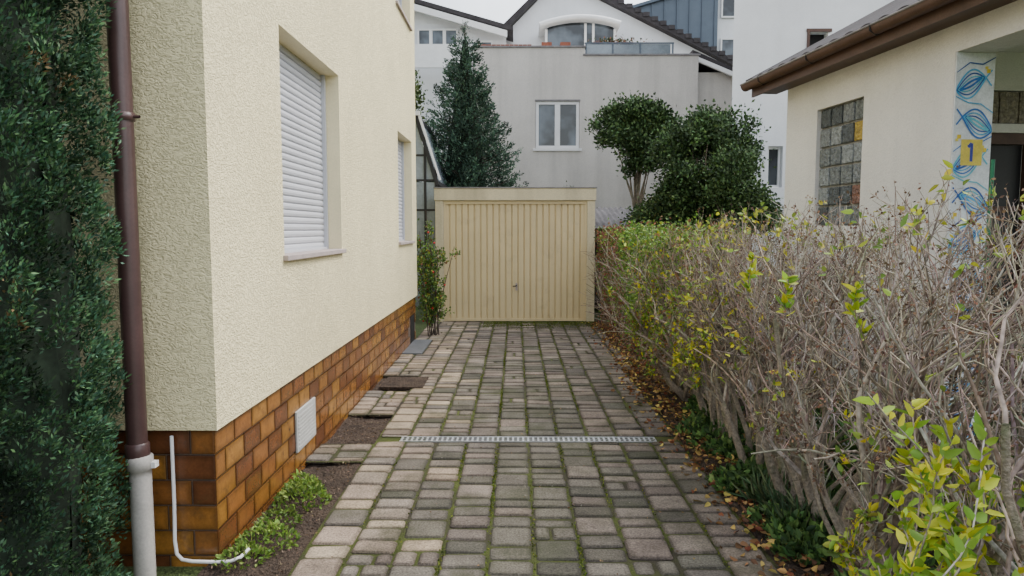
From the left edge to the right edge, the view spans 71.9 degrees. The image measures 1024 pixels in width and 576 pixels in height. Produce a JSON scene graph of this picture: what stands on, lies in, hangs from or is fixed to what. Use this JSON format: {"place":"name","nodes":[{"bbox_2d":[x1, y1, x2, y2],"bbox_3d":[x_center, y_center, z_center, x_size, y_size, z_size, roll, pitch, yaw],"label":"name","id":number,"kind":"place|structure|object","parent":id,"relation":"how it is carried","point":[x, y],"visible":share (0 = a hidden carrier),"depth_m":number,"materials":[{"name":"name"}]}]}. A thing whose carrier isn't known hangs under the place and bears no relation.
{"place":"outdoors","nodes":[
{"label":"outdoors","id":0,"kind":"place"},
{"bbox_2d":[69,307,658,575],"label":"ground","id":1,"kind":"structure","parent":0,"point":[420,326],"depth_m":3.75,"materials":[{"name":"brown soil"}]},
{"bbox_2d":[0,0,133,575],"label":"columnar thuja","id":2,"kind":"object","parent":1,"relation":"on","point":[49,394],"visible":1,"depth_m":2.96,"materials":[{"name":"green plant"}]},
{"bbox_2d":[105,0,158,575],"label":"rain downpipe","id":3,"kind":"object","parent":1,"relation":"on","point":[139,457],"visible":0.91,"depth_m":3.45,"materials":[{"name":"brown paint"}]},
{"bbox_2d":[82,318,414,561],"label":"mortar joints","id":4,"kind":"object","parent":1,"relation":"on","point":[409,332],"visible":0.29,"depth_m":3.77,"materials":[{"name":"concrete"}]},
{"bbox_2d":[170,436,249,563],"bbox_3d":[-1.595,1.111,3.712,0.388,0.674,0.093,0,5,0],"label":"white conduit","id":5,"kind":"object","parent":4,"relation":"attached to","point":[182,559],"visible":0.97,"depth_m":3.71,"materials":[{"name":"plastic"}]},
{"bbox_2d":[56,0,416,430],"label":"stucco walls","id":6,"kind":"structure","parent":4,"relation":"on","point":[240,316],"depth_m":4.01,"materials":[{"name":"beige paint"}]},
{"bbox_2d":[283,249,346,260],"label":"sill","id":7,"kind":"structure","parent":6,"relation":"attached to","point":[302,255],"depth_m":5.32,"materials":[{"name":"stone"}]},
{"bbox_2d":[278,0,412,248],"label":"window reveals","id":8,"kind":"structure","parent":6,"relation":"attached to","point":[292,44],"depth_m":6.26,"materials":[{"name":"beige paint"}]},
{"bbox_2d":[284,75,328,252],"bbox_3d":[-1.662,-1.042,5.476,0.035,1.518,1.568,0,5,0],"label":"shutter rail","id":9,"kind":"object","parent":8,"relation":"attached to","point":[324,160],"visible":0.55,"depth_m":6.22,"materials":[{"name":"metal"}]},
{"bbox_2d":[279,44,323,250],"bbox_3d":[-1.682,-1.046,5.476,0.016,1.508,1.500,0,5,0],"label":"roller shutter","id":10,"kind":"object","parent":9,"relation":"attached to","point":[301,136],"visible":0.68,"depth_m":5.61,"materials":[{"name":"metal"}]},
{"bbox_2d":[395,1,412,30],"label":"sill","id":11,"kind":"structure","parent":6,"relation":"attached to","point":[403,15],"depth_m":9.64,"materials":[{"name":"stone"}]},
{"bbox_2d":[399,241,414,244],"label":"sill","id":12,"kind":"structure","parent":6,"relation":"attached to","point":[404,242],"depth_m":9.92,"materials":[{"name":"stone"}]},
{"bbox_2d":[399,142,404,240],"bbox_3d":[-1.636,-1.394,9.968,0.035,1.468,1.238,0,5,0],"label":"roller shutter","id":13,"kind":"object","parent":12,"relation":"on","point":[403,205],"visible":0.45,"depth_m":10.55,"materials":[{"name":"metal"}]},
{"bbox_2d":[398,140,402,239],"bbox_3d":[-1.657,-1.399,9.967,0.016,1.459,1.170,0,5,0],"label":"roller shutter","id":14,"kind":"object","parent":13,"relation":"attached to","point":[400,189],"visible":0.32,"depth_m":10.42,"materials":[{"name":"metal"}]},
{"bbox_2d":[81,297,415,566],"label":"plinth tiles","id":15,"kind":"object","parent":4,"relation":"attached to","point":[248,500],"visible":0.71,"depth_m":4.15,"materials":[{"name":"brown tile"}]},
{"bbox_2d":[295,397,315,452],"bbox_3d":[-1.547,1.020,5.298,0.016,0.300,0.470,0,5,0],"label":"basement vent","id":16,"kind":"object","parent":4,"relation":"attached to","point":[304,407],"visible":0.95,"depth_m":5.21,"materials":[{"name":"white plastic"}]},
{"bbox_2d":[298,403,315,448],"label":"vent slats","id":17,"kind":"object","parent":16,"relation":"attached to","point":[305,426],"visible":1,"depth_m":5.28,"materials":[{"name":"white plastic"}]},
{"bbox_2d":[410,314,414,342],"bbox_3d":[-1.530,0.609,10.848,0.008,0.450,0.360,0,5,0],"label":"basement window","id":18,"kind":"structure","parent":4,"relation":"attached to","point":[412,328],"depth_m":10.82,"materials":[{"name":"grey glass"}]},
{"bbox_2d":[197,376,409,575],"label":"garden bed","id":19,"kind":"object","parent":1,"relation":"on","point":[340,481],"visible":0.34,"depth_m":4.44,"materials":[{"name":"soil"}]},
{"bbox_2d":[211,505,302,572],"bbox_3d":[-1.409,1.373,3.441,0.431,0.228,1.844,1,5,6],"label":"bed plant","id":20,"kind":"object","parent":19,"relation":"on","point":[257,549],"visible":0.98,"depth_m":3.92,"materials":[{"name":"green plant"}]},
{"bbox_2d":[272,469,333,511],"bbox_3d":[-1.394,1.286,4.615,0.377,0.201,0.528,-3,6,-30],"label":"bed plant","id":21,"kind":"object","parent":19,"relation":"on","point":[296,484],"visible":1,"depth_m":4.54,"materials":[{"name":"green plant"}]},
{"bbox_2d":[210,378,396,575],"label":"bed debris","id":22,"kind":"object","parent":19,"relation":"on","point":[314,494],"visible":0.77,"depth_m":4.58,"materials":[{"name":"brown plant"}]},
{"bbox_2d":[415,70,429,140],"bbox_3d":[-3.398,-2.932,18.651,2.635,6.210,2.239,0,5,0],"label":"deciduous tree","id":23,"kind":"object","parent":1,"relation":"on","point":[418,98],"visible":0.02,"depth_m":18.29,"materials":[{"name":"green plant"}]},
{"bbox_2d":[415,111,447,307],"bbox_3d":[-2.217,-1.613,15.622,1.590,4.080,2.780,0,5,0],"label":"glass conservatory","id":24,"kind":"object","parent":1,"relation":"on","point":[425,200],"visible":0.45,"depth_m":14.32,"materials":[{"name":"clear glass"}]},
{"bbox_2d":[414,11,505,181],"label":"walls","id":25,"kind":"structure","parent":1,"relation":"on","point":[430,77],"depth_m":24.38,"materials":[{"name":"white paint"}]},
{"bbox_2d":[417,29,457,43],"bbox_3d":[-2.561,-8.374,24.320,1.400,1.100,0.051,0,5,0],"label":"window frame","id":26,"kind":"object","parent":25,"relation":"attached to","point":[431,36],"visible":0.41,"depth_m":24.27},
{"bbox_2d":[419,31,455,43],"bbox_3d":[-2.561,-8.377,24.349,1.400,1.100,0.001,0,5,0],"label":"window glass","id":27,"kind":"object","parent":26,"relation":"in","point":[424,37],"visible":0.4,"depth_m":24.33,"materials":[{"name":"glass"}]},
{"bbox_2d":[414,0,512,41],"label":"roof slope","id":28,"kind":"structure","parent":25,"relation":"on","point":[509,29],"depth_m":23.83,"materials":[{"name":"tile"}]},
{"bbox_2d":[467,40,492,44],"bbox_3d":[-1.161,-8.175,24.329,1.000,0.700,0.051,0,5,0],"label":"window frame","id":29,"kind":"object","parent":25,"relation":"attached to","point":[487,41],"visible":0.16,"depth_m":24.28,"materials":[{"name":"white plastic"}]},
{"bbox_2d":[416,20,528,186],"bbox_3d":[-1.107,-3.014,16.793,3.050,6.676,3.206,0,5,0],"label":"conifer tree","id":30,"kind":"object","parent":1,"relation":"on","point":[468,142],"visible":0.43,"depth_m":16.36,"materials":[{"name":"green plant"}]},
{"bbox_2d":[433,187,596,321],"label":"garage","id":31,"kind":"structure","parent":1,"relation":"on","point":[522,257],"depth_m":13.24,"materials":[{"name":"paint"}]},
{"bbox_2d":[446,204,584,317],"bbox_3d":[0.054,-0.478,13.274,2.666,2.188,0.025,0,5,0],"label":"door panel","id":32,"kind":"structure","parent":31,"relation":"in","point":[538,248],"depth_m":13.26,"materials":[{"name":"paint"}]},
{"bbox_2d":[473,48,732,283],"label":"rendered walls","id":33,"kind":"structure","parent":1,"relation":"on","point":[523,79],"depth_m":20.59,"materials":[{"name":"white paint"}]},
{"bbox_2d":[414,4,506,67],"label":"fascia balcony","id":34,"kind":"structure","parent":33,"relation":"on","point":[430,55],"depth_m":23.09,"materials":[{"name":"white plastic"}]},
{"bbox_2d":[541,42,570,45],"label":"planters","id":35,"kind":"object","parent":33,"relation":"on","point":[550,43],"visible":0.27,"depth_m":20.71,"materials":[{"name":"orange ceramic"}]},
{"bbox_2d":[587,35,647,41],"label":"terrace plants","id":36,"kind":"object","parent":35,"relation":"on","point":[608,39],"visible":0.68,"depth_m":20.70,"materials":[{"name":"green plant"}]},
{"bbox_2d":[536,101,578,147],"bbox_3d":[1.333,-4.780,20.716,1.270,1.360,0.051,0,5,0],"label":"window frame","id":37,"kind":"object","parent":33,"relation":"attached to","point":[557,123],"visible":1,"depth_m":20.69,"materials":[{"name":"white plastic"}]},
{"bbox_2d":[539,105,575,145],"bbox_3d":[1.333,-4.783,20.745,1.270,1.360,0.001,0,5,0],"label":"window glass","id":38,"kind":"object","parent":37,"relation":"in","point":[547,125],"visible":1,"depth_m":20.75,"materials":[{"name":"glass"}]},
{"bbox_2d":[533,148,581,150],"bbox_3d":[1.332,-4.061,20.700,1.430,0.070,0.048,0,5,0],"label":"window sill","id":39,"kind":"structure","parent":33,"relation":"attached to","point":[557,149],"depth_m":20.68,"materials":[{"name":"white stone"}]},
{"bbox_2d":[479,45,700,100],"bbox_3d":[2.143,-6.254,20.642,6.650,1.570,0.290,0,5,0],"label":"parapet flashing","id":40,"kind":"object","parent":33,"relation":"on","point":[672,54],"visible":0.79,"depth_m":20.47,"materials":[{"name":"grey metal"}]},
{"bbox_2d":[479,44,530,45],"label":"ridge tiles","id":41,"kind":"object","parent":40,"relation":"on","point":[506,45],"visible":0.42,"depth_m":20.58,"materials":[{"name":"red tile"}]},
{"bbox_2d":[585,42,673,53],"bbox_3d":[3.418,-6.981,20.574,2.600,0.350,0.050,0,5,0],"label":"terrace rail","id":42,"kind":"object","parent":40,"relation":"on","point":[613,43],"visible":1,"depth_m":20.54,"materials":[{"name":"metal"}]},
{"bbox_2d":[587,44,669,53],"bbox_3d":[3.393,-6.966,20.576,2.450,0.280,0.010,0,5,0],"label":"rail glass","id":43,"kind":"object","parent":42,"relation":"attached to","point":[629,48],"visible":1,"depth_m":20.57,"materials":[{"name":"glass"}]},
{"bbox_2d":[506,0,715,147],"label":"gable walls","id":44,"kind":"structure","parent":33,"relation":"on","point":[526,28],"depth_m":25.28,"materials":[{"name":"white paint"}]},
{"bbox_2d":[538,20,619,37],"bbox_3d":[2.317,-9.122,24.656,2.750,0.385,1.290,0,5,0],"label":"arched canopy","id":45,"kind":"object","parent":44,"relation":"attached to","point":[541,33],"visible":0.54,"depth_m":24.26,"materials":[{"name":"white plastic"}]},
{"bbox_2d":[539,14,620,27],"bbox_3d":[2.311,-9.091,24.011,2.806,0.435,0.180,0,5,0],"label":"canopy rim","id":46,"kind":"object","parent":45,"relation":"attached to","point":[580,17],"visible":1,"depth_m":23.94,"materials":[{"name":"white plastic"}]},
{"bbox_2d":[545,23,615,44],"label":"dormer mullions","id":47,"kind":"object","parent":45,"relation":"attached to","point":[593,31],"visible":0.48,"depth_m":24.28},
{"bbox_2d":[547,23,613,45],"bbox_3d":[2.340,-8.538,24.358,2.400,1.220,0.001,0,5,0],"label":"dormer glass","id":48,"kind":"object","parent":47,"relation":"in","point":[573,33],"visible":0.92,"depth_m":24.34,"materials":[{"name":"grey glass"}]},
{"bbox_2d":[504,0,732,66],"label":"roof slopes","id":49,"kind":"structure","parent":44,"relation":"on","point":[520,12],"depth_m":25.03,"materials":[{"name":"tile"}]},
{"bbox_2d":[618,0,732,58],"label":"verge tiles","id":50,"kind":"object","parent":49,"relation":"attached to","point":[664,22],"visible":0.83,"depth_m":24.95,"materials":[{"name":"grey tile"}]},
{"bbox_2d":[633,0,734,54],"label":"zinc clad penthouse","id":51,"kind":"object","parent":49,"relation":"on","point":[711,22],"visible":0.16,"depth_m":28.17,"materials":[{"name":"blue metal"}]},
{"bbox_2d":[720,38,733,50],"bbox_3d":[9.088,-9.478,28.497,1.350,1.200,0.051,0,5,0],"label":"window frame","id":52,"kind":"structure","parent":51,"relation":"in","point":[721,39],"depth_m":28.43,"materials":[{"name":"white plastic"}]},
{"bbox_2d":[721,0,733,17],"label":"upper window frame","id":53,"kind":"structure","parent":51,"relation":"in","point":[722,16],"depth_m":28.35,"materials":[{"name":"white plastic"}]},
{"bbox_2d":[722,40,733,54],"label":"window glass","id":54,"kind":"structure","parent":51,"relation":"in","point":[727,45],"depth_m":28.50,"materials":[{"name":"glass"}]},
{"bbox_2d":[723,0,734,15],"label":"upper window glass","id":55,"kind":"structure","parent":51,"relation":"in","point":[728,5],"depth_m":28.38,"materials":[{"name":"glass"}]},
{"bbox_2d":[690,50,732,71],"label":"side roof","id":56,"kind":"structure","parent":33,"relation":"attached to","point":[702,68],"depth_m":20.79,"materials":[{"name":"tile"}]},
{"bbox_2d":[698,57,732,76],"bbox_3d":[6.169,-6.460,20.828,1.700,0.828,0.100,0,5,0],"label":"verge board","id":57,"kind":"object","parent":33,"relation":"attached to","point":[716,67],"visible":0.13,"depth_m":20.78,"materials":[{"name":"white plastic"}]},
{"bbox_2d":[594,207,632,308],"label":"corrugated shed","id":58,"kind":"structure","parent":1,"relation":"on","point":[603,215],"depth_m":15.71,"materials":[{"name":"grey metal"}]},
{"bbox_2d":[584,90,682,285],"bbox_3d":[2.655,-1.877,15.131,1.939,4.691,2.041,-2,5,-27],"label":"evergreen tree","id":59,"kind":"object","parent":1,"relation":"on","point":[632,123],"visible":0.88,"depth_m":14.51,"materials":[{"name":"green plant"}]},
{"bbox_2d":[423,0,647,23],"label":"sky","id":60,"kind":"structure","parent":0,"point":[500,11],"materials":[{"name":"white"}]},
{"bbox_2d":[288,321,783,575],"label":"driveway paving","id":61,"kind":"structure","parent":0,"point":[647,545],"depth_m":4.90,"materials":[{"name":"grey stone"}]},
{"bbox_2d":[379,377,428,389],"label":"planting square","id":62,"kind":"structure","parent":61,"relation":"on","point":[399,383],"depth_m":7.92,"materials":[{"name":"soil"}]},
{"bbox_2d":[402,339,431,354],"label":"stone slab","id":63,"kind":"structure","parent":61,"relation":"on","point":[417,346],"depth_m":10.39,"materials":[{"name":"grey stone"}]},
{"bbox_2d":[415,210,460,335],"bbox_3d":[-1.382,-0.268,11.552,0.732,2.086,0.916,3,6,35],"label":"climbing rose","id":64,"kind":"object","parent":61,"relation":"on","point":[429,308],"visible":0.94,"depth_m":11.46,"materials":[{"name":"green plant"}]},
{"bbox_2d":[270,323,716,574],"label":"scattered debris","id":65,"kind":"object","parent":61,"relation":"on","point":[511,452],"visible":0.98,"depth_m":5.07,"materials":[{"name":"brown plant"}]},
{"bbox_2d":[400,436,656,442],"bbox_3d":[0.133,1.284,5.867,2.121,0.059,0.130,0,5,0],"label":"drainage channel","id":66,"kind":"object","parent":61,"relation":"in","point":[402,439],"visible":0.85,"depth_m":5.86,"materials":[{"name":"silver metal"}]},
{"bbox_2d":[342,331,731,575],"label":"joint moss","id":67,"kind":"object","parent":61,"relation":"on","point":[495,471],"visible":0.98,"depth_m":5.31,"materials":[{"name":"green plant"}]},
{"bbox_2d":[482,321,597,332],"bbox_3d":[0.523,0.694,12.572,2.122,0.049,1.427,0,5,0],"label":"moss","id":68,"kind":"object","parent":61,"relation":"on","point":[586,323],"visible":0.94,"depth_m":12.95,"materials":[{"name":"green plant"}]},
{"bbox_2d":[594,320,943,575],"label":"hedge soil","id":69,"kind":"structure","parent":0,"point":[829,567],"depth_m":5.24,"materials":[{"name":"brown soil"}]},
{"bbox_2d":[578,211,773,393],"bbox_3d":[1.935,-0.046,10.049,2.148,2.054,6.820,0,5,0],"label":"leafy hedge","id":70,"kind":"object","parent":69,"relation":"on","point":[609,270],"visible":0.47,"depth_m":9.63,"materials":[{"name":"green plant"}]},
{"bbox_2d":[581,322,857,575],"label":"fallen leaves","id":71,"kind":"object","parent":69,"relation":"on","point":[743,518],"visible":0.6,"depth_m":5.54,"materials":[{"name":"brown plant"}]},
{"bbox_2d":[727,466,840,534],"bbox_3d":[1.722,1.322,4.344,0.614,0.364,0.927,-1,5,-13],"label":"strap leaf plant","id":72,"kind":"object","parent":69,"relation":"on","point":[767,492],"visible":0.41,"depth_m":4.37,"materials":[{"name":"plant"}]},
{"bbox_2d":[673,390,937,575],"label":"ground cover","id":73,"kind":"object","parent":69,"relation":"on","point":[800,539],"visible":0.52,"depth_m":4.63,"materials":[{"name":"green plant"}]},
{"bbox_2d":[607,160,1023,575],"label":"bare privet hedge","id":74,"kind":"object","parent":69,"relation":"on","point":[719,331],"visible":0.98,"depth_m":3.22,"materials":[{"name":"brown plant"}]},
{"bbox_2d":[732,0,893,314],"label":"white walls","id":75,"kind":"structure","parent":0,"point":[768,34],"depth_m":13.62,"materials":[{"name":"white paint"}]},
{"bbox_2d":[767,147,780,186],"bbox_3d":[5.154,-2.385,13.944,0.270,0.780,0.046,0,5,0],"label":"window frame","id":76,"kind":"object","parent":75,"relation":"attached to","point":[778,163],"visible":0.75,"depth_m":13.93,"materials":[{"name":"white plastic"}]},
{"bbox_2d":[768,150,777,184],"bbox_3d":[5.154,-2.387,13.971,0.270,0.780,0.001,0,5,0],"label":"window glass","id":77,"kind":"object","parent":76,"relation":"in","point":[772,174],"visible":0.4,"depth_m":13.97,"materials":[{"name":"grey glass"}]},
{"bbox_2d":[810,35,823,45],"bbox_3d":[5.919,-4.767,13.807,0.360,0.370,0.001,0,5,0],"label":"dark opening","id":78,"kind":"object","parent":75,"relation":"attached to","point":[814,39],"visible":0.2,"depth_m":13.80,"materials":[{"name":"black"}]},
{"bbox_2d":[806,28,831,47],"bbox_3d":[5.918,-4.770,13.600,0.480,0.450,0.028,0,5,0],"label":"opening surround","id":79,"kind":"object","parent":75,"relation":"attached to","point":[809,30],"visible":0.82,"depth_m":13.57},
{"bbox_2d":[730,320,1023,518],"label":"lawn","id":80,"kind":"structure","parent":0,"point":[991,423],"depth_m":6.25,"materials":[{"name":"green plant"}]},
{"bbox_2d":[620,189,698,293],"bbox_3d":[2.802,-0.676,13.264,1.688,2.622,1.582,0,5,0],"label":"garden shrub","id":81,"kind":"object","parent":80,"relation":"on","point":[646,209],"visible":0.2,"depth_m":12.91,"materials":[{"name":"green plant"}]},
{"bbox_2d":[621,98,774,257],"bbox_3d":[3.360,-1.418,12.973,2.496,4.139,2.070,3,6,35],"label":"laurel tree","id":82,"kind":"object","parent":80,"relation":"on","point":[693,140],"visible":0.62,"depth_m":12.54,"materials":[{"name":"green plant"}]},
{"bbox_2d":[691,133,783,288],"bbox_3d":[3.788,-0.911,11.904,1.540,3.305,2.212,0,5,0],"label":"laurel tree","id":83,"kind":"object","parent":80,"relation":"on","point":[730,189],"visible":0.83,"depth_m":11.47,"materials":[{"name":"green plant"}]},
{"bbox_2d":[721,384,1023,567],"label":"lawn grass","id":84,"kind":"structure","parent":80,"relation":"on","point":[836,464],"depth_m":5.13,"materials":[{"name":"green plant"}]},
{"bbox_2d":[740,0,1023,443],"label":"white house with porch","id":85,"kind":"structure","parent":80,"relation":"on","point":[908,95],"depth_m":6.21,"materials":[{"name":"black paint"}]},
{"bbox_2d":[766,365,1023,566],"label":"garden low shrub","id":86,"kind":"object","parent":80,"relation":"on","point":[855,447],"visible":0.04,"depth_m":5.30,"materials":[{"name":"green plant"}]},
{"bbox_2d":[974,159,994,435],"bbox_3d":[3.554,0.171,5.313,0.038,2.250,0.028,0,5,0],"label":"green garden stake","id":87,"kind":"object","parent":80,"relation":"on","point":[992,169],"visible":0.28,"depth_m":5.23,"materials":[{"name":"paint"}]},
{"bbox_2d":[735,380,1023,575],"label":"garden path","id":88,"kind":"structure","parent":0,"point":[752,389],"depth_m":6.35,"materials":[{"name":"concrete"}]}
]}

